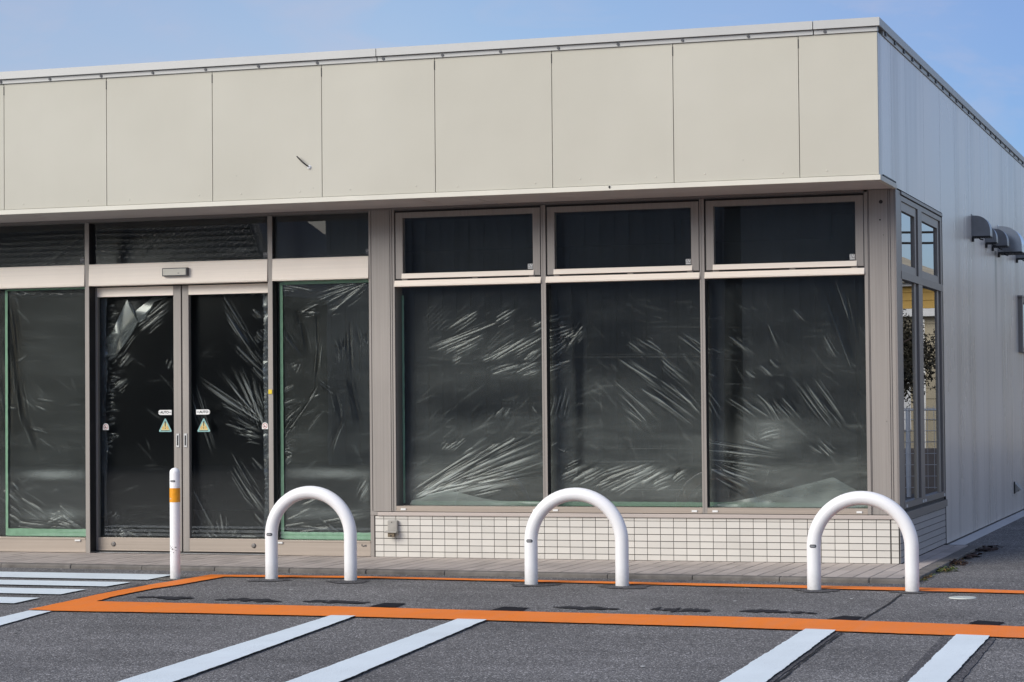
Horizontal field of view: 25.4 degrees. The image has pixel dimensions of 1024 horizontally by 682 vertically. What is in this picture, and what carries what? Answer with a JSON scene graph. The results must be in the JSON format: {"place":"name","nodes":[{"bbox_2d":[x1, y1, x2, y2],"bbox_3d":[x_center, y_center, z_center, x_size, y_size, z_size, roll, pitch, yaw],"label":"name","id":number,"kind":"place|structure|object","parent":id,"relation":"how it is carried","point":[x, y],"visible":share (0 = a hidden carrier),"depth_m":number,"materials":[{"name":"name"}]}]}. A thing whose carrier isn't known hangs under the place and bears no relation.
{"place":"outdoors","nodes":[
{"label":"outdoors","id":0,"kind":"place"},
{"bbox_2d":[0,517,1023,681],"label":"ground","id":1,"kind":"structure","parent":0,"point":[79,646],"depth_m":12.06,"materials":[{"name":"grey asphalt"}]},
{"bbox_2d":[0,597,35,602],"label":"crosswalk stripe","id":2,"kind":"object","parent":1,"relation":"on","point":[10,599],"visible":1,"depth_m":14.17,"materials":[{"name":"white paint"}]},
{"bbox_2d":[0,610,48,624],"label":"parking line","id":3,"kind":"object","parent":1,"relation":"on","point":[14,617],"visible":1,"depth_m":13.02,"materials":[{"name":"white paint"}]},
{"bbox_2d":[0,587,83,593],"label":"crosswalk stripe","id":4,"kind":"object","parent":1,"relation":"on","point":[34,590],"visible":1,"depth_m":14.84,"materials":[{"name":"white paint"}]},
{"bbox_2d":[0,580,127,585],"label":"crosswalk stripe","id":5,"kind":"object","parent":1,"relation":"on","point":[64,583],"visible":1,"depth_m":15.47,"materials":[{"name":"white paint"}]},
{"bbox_2d":[0,572,169,579],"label":"crosswalk stripe","id":6,"kind":"object","parent":1,"relation":"on","point":[79,575],"visible":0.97,"depth_m":16.13,"materials":[{"name":"white paint"}]},
{"bbox_2d":[169,468,179,578],"bbox_3d":[-2.355,1.299,15.861,0.074,0.826,0.075,-1,-2,18],"label":"post bollard","id":7,"kind":"object","parent":1,"relation":"on","point":[174,490],"visible":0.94,"depth_m":15.83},
{"bbox_2d":[118,615,355,681],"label":"parking line","id":8,"kind":"object","parent":1,"relation":"on","point":[181,670],"visible":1,"depth_m":10.89,"materials":[{"name":"white paint"}]},
{"bbox_2d":[265,486,356,580],"bbox_3d":[-1.389,1.353,15.652,0.681,0.708,0.091,-1,-2,18],"label":"hoop bollard","id":9,"kind":"object","parent":1,"relation":"on","point":[334,501],"visible":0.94,"depth_m":15.62,"materials":[{"name":"white metal"}]},
{"bbox_2d":[286,619,485,681],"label":"parking line","id":10,"kind":"object","parent":1,"relation":"on","point":[349,667],"visible":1,"depth_m":10.83,"materials":[{"name":"white paint"}]},
{"bbox_2d":[0,545,967,577],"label":"walkway","id":11,"kind":"structure","parent":1,"relation":"on","point":[930,557],"depth_m":16.65,"materials":[{"name":"grey tile"}]},
{"bbox_2d":[0,545,981,583],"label":"kerb","id":12,"kind":"structure","parent":1,"relation":"on","point":[943,562],"depth_m":15.95,"materials":[{"name":"concrete"}]},
{"bbox_2d":[0,17,1023,563],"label":"store building","id":13,"kind":"structure","parent":1,"relation":"on","point":[802,241],"depth_m":18.38,"materials":[{"name":"beige paint"}]},
{"bbox_2d":[5,287,85,536],"bbox_3d":[-3.917,0.581,18.570,1.040,2.023,0.023,-1,-2,18],"label":"plastic sheet","id":14,"kind":"object","parent":13,"relation":"on","point":[39,532],"visible":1,"depth_m":18.61,"materials":[{"name":"plastic"}]},
{"bbox_2d":[95,286,182,551],"bbox_3d":[-3.013,0.627,18.304,0.783,2.128,0.056,-1,-2,18],"label":"sliding door","id":15,"kind":"structure","parent":13,"relation":"in","point":[102,543],"depth_m":18.24,"materials":[{"name":"grey metal"}]},
{"bbox_2d":[182,283,277,552],"bbox_3d":[-2.249,0.613,18.049,0.806,2.128,0.056,-1,-2,18],"label":"sliding door","id":16,"kind":"structure","parent":13,"relation":"in","point":[190,544],"depth_m":18.13,"materials":[{"name":"grey metal"}]},
{"bbox_2d":[280,279,370,539],"bbox_3d":[-1.459,0.537,17.748,0.802,2.025,0.020,-1,-2,18],"label":"plastic sheet","id":17,"kind":"object","parent":13,"relation":"on","point":[321,535],"visible":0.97,"depth_m":17.83,"materials":[{"name":"plastic"}]},
{"bbox_2d":[394,277,540,511],"bbox_3d":[-0.323,0.413,17.326,1.187,1.776,0.106,-1,-2,18],"label":"window","id":18,"kind":"structure","parent":13,"relation":"in","point":[514,280],"depth_m":17.29,"materials":[{"name":"beige metal"}]},
{"bbox_2d":[395,206,540,280],"bbox_3d":[-0.339,-0.743,17.337,1.181,0.535,0.069,-1,-2,18],"label":"hopper window","id":19,"kind":"structure","parent":13,"relation":"in","point":[400,216],"depth_m":17.32,"materials":[{"name":"grey metal"}]},
{"bbox_2d":[546,200,699,276],"bbox_3d":[0.825,-0.764,16.948,1.184,0.535,0.069,-1,-2,18],"label":"hopper window","id":20,"kind":"structure","parent":13,"relation":"in","point":[551,210],"depth_m":16.93,"materials":[{"name":"grey metal"}]},
{"bbox_2d":[545,272,702,512],"bbox_3d":[0.840,0.392,16.937,1.192,1.776,0.106,-1,-2,18],"label":"window","id":21,"kind":"structure","parent":13,"relation":"in","point":[694,275],"depth_m":16.89,"materials":[{"name":"beige metal"}]},
{"bbox_2d":[402,295,867,507],"bbox_3d":[0.868,0.137,17.049,3.615,2.205,0.039,-1,-2,18],"label":"plastic sheet","id":22,"kind":"object","parent":13,"relation":"attached to","point":[692,504],"visible":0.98,"depth_m":17.34,"materials":[{"name":"clear plastic"}]},
{"bbox_2d":[705,194,863,271],"bbox_3d":[1.985,-0.786,16.561,1.174,0.535,0.069,-1,-2,18],"label":"hopper window","id":23,"kind":"structure","parent":13,"relation":"in","point":[710,204],"depth_m":16.54,"materials":[{"name":"grey metal"}]},
{"bbox_2d":[704,268,867,514],"bbox_3d":[2.000,0.371,16.550,1.182,1.776,0.106,-1,-2,18],"label":"window","id":24,"kind":"structure","parent":13,"relation":"in","point":[839,271],"depth_m":16.53,"materials":[{"name":"beige metal"}]},
{"bbox_2d":[900,191,947,518],"bbox_3d":[3.159,0.129,17.508,0.074,2.385,2.184,-1,-2,18],"label":"side window","id":25,"kind":"structure","parent":13,"relation":"in","point":[921,225],"depth_m":17.41,"materials":[{"name":"grey glass"}]},
{"bbox_2d":[1017,295,1023,352],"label":"small window","id":26,"kind":"structure","parent":13,"relation":"in","point":[1020,297],"depth_m":24.04,"materials":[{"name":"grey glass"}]},
{"bbox_2d":[32,574,1023,637],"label":"zone marking","id":27,"kind":"object","parent":1,"relation":"on","point":[91,603],"visible":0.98,"depth_m":12.94,"materials":[{"name":"orange paint"}]},
{"bbox_2d":[524,488,628,585],"bbox_3d":[0.423,1.319,14.968,0.715,0.705,0.091,-1,-2,18],"label":"hoop bollard","id":28,"kind":"object","parent":1,"relation":"on","point":[544,507],"visible":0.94,"depth_m":14.94,"materials":[{"name":"white metal"}]},
{"bbox_2d":[720,629,834,681],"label":"parking line","id":29,"kind":"object","parent":1,"relation":"on","point":[764,667],"visible":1,"depth_m":10.55,"materials":[{"name":"white paint"}]},
{"bbox_2d":[807,491,918,591],"bbox_3d":[2.214,1.293,14.338,0.710,0.691,0.091,-1,-2,18],"label":"hoop bollard","id":30,"kind":"object","parent":1,"relation":"on","point":[830,509],"visible":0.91,"depth_m":14.31,"materials":[{"name":"white metal"}]},
{"bbox_2d":[920,573,934,580],"bbox_3d":[2.778,1.586,15.217,0.116,0.024,0.756,-1,-2,18],"label":"weed","id":31,"kind":"object","parent":1,"relation":"on","point":[927,577],"visible":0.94,"depth_m":15.22,"materials":[{"name":"green plant"}]},
{"bbox_2d":[935,565,957,572],"bbox_3d":[3.024,1.598,15.921,0.232,0.036,0.570,-1,-2,18],"label":"weed","id":32,"kind":"object","parent":1,"relation":"on","point":[948,569],"visible":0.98,"depth_m":15.86,"materials":[{"name":"green plant"}]},
{"bbox_2d":[908,634,989,681],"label":"parking line","id":33,"kind":"object","parent":1,"relation":"on","point":[950,657],"visible":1,"depth_m":10.44,"materials":[{"name":"white paint"}]},
{"bbox_2d":[949,558,970,566],"bbox_3d":[3.221,1.609,16.503,0.241,0.042,0.563,-1,-2,8],"label":"weed","id":34,"kind":"object","parent":1,"relation":"on","point":[954,562],"visible":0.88,"depth_m":16.48,"materials":[{"name":"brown plant"}]},
{"bbox_2d":[949,596,975,598],"bbox_3d":[2.730,1.559,13.748,0.166,0.017,0.166,-1,-2,18],"label":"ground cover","id":35,"kind":"object","parent":1,"relation":"on","point":[961,597],"visible":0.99,"depth_m":13.72,"materials":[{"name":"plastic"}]},
{"bbox_2d":[963,553,981,558],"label":"leaf litter","id":36,"kind":"object","parent":1,"relation":"on","point":[969,555],"visible":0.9,"depth_m":17.26,"materials":[{"name":"brown plant"}]},
{"bbox_2d":[973,544,1004,553],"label":"leaf litter","id":37,"kind":"object","parent":1,"relation":"on","point":[983,548],"visible":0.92,"depth_m":18.04,"materials":[{"name":"brown plant"}]},
{"bbox_2d":[0,0,1023,156],"label":"sky","id":38,"kind":"structure","parent":0,"point":[976,46],"materials":[{"name":"blue"}]}
]}

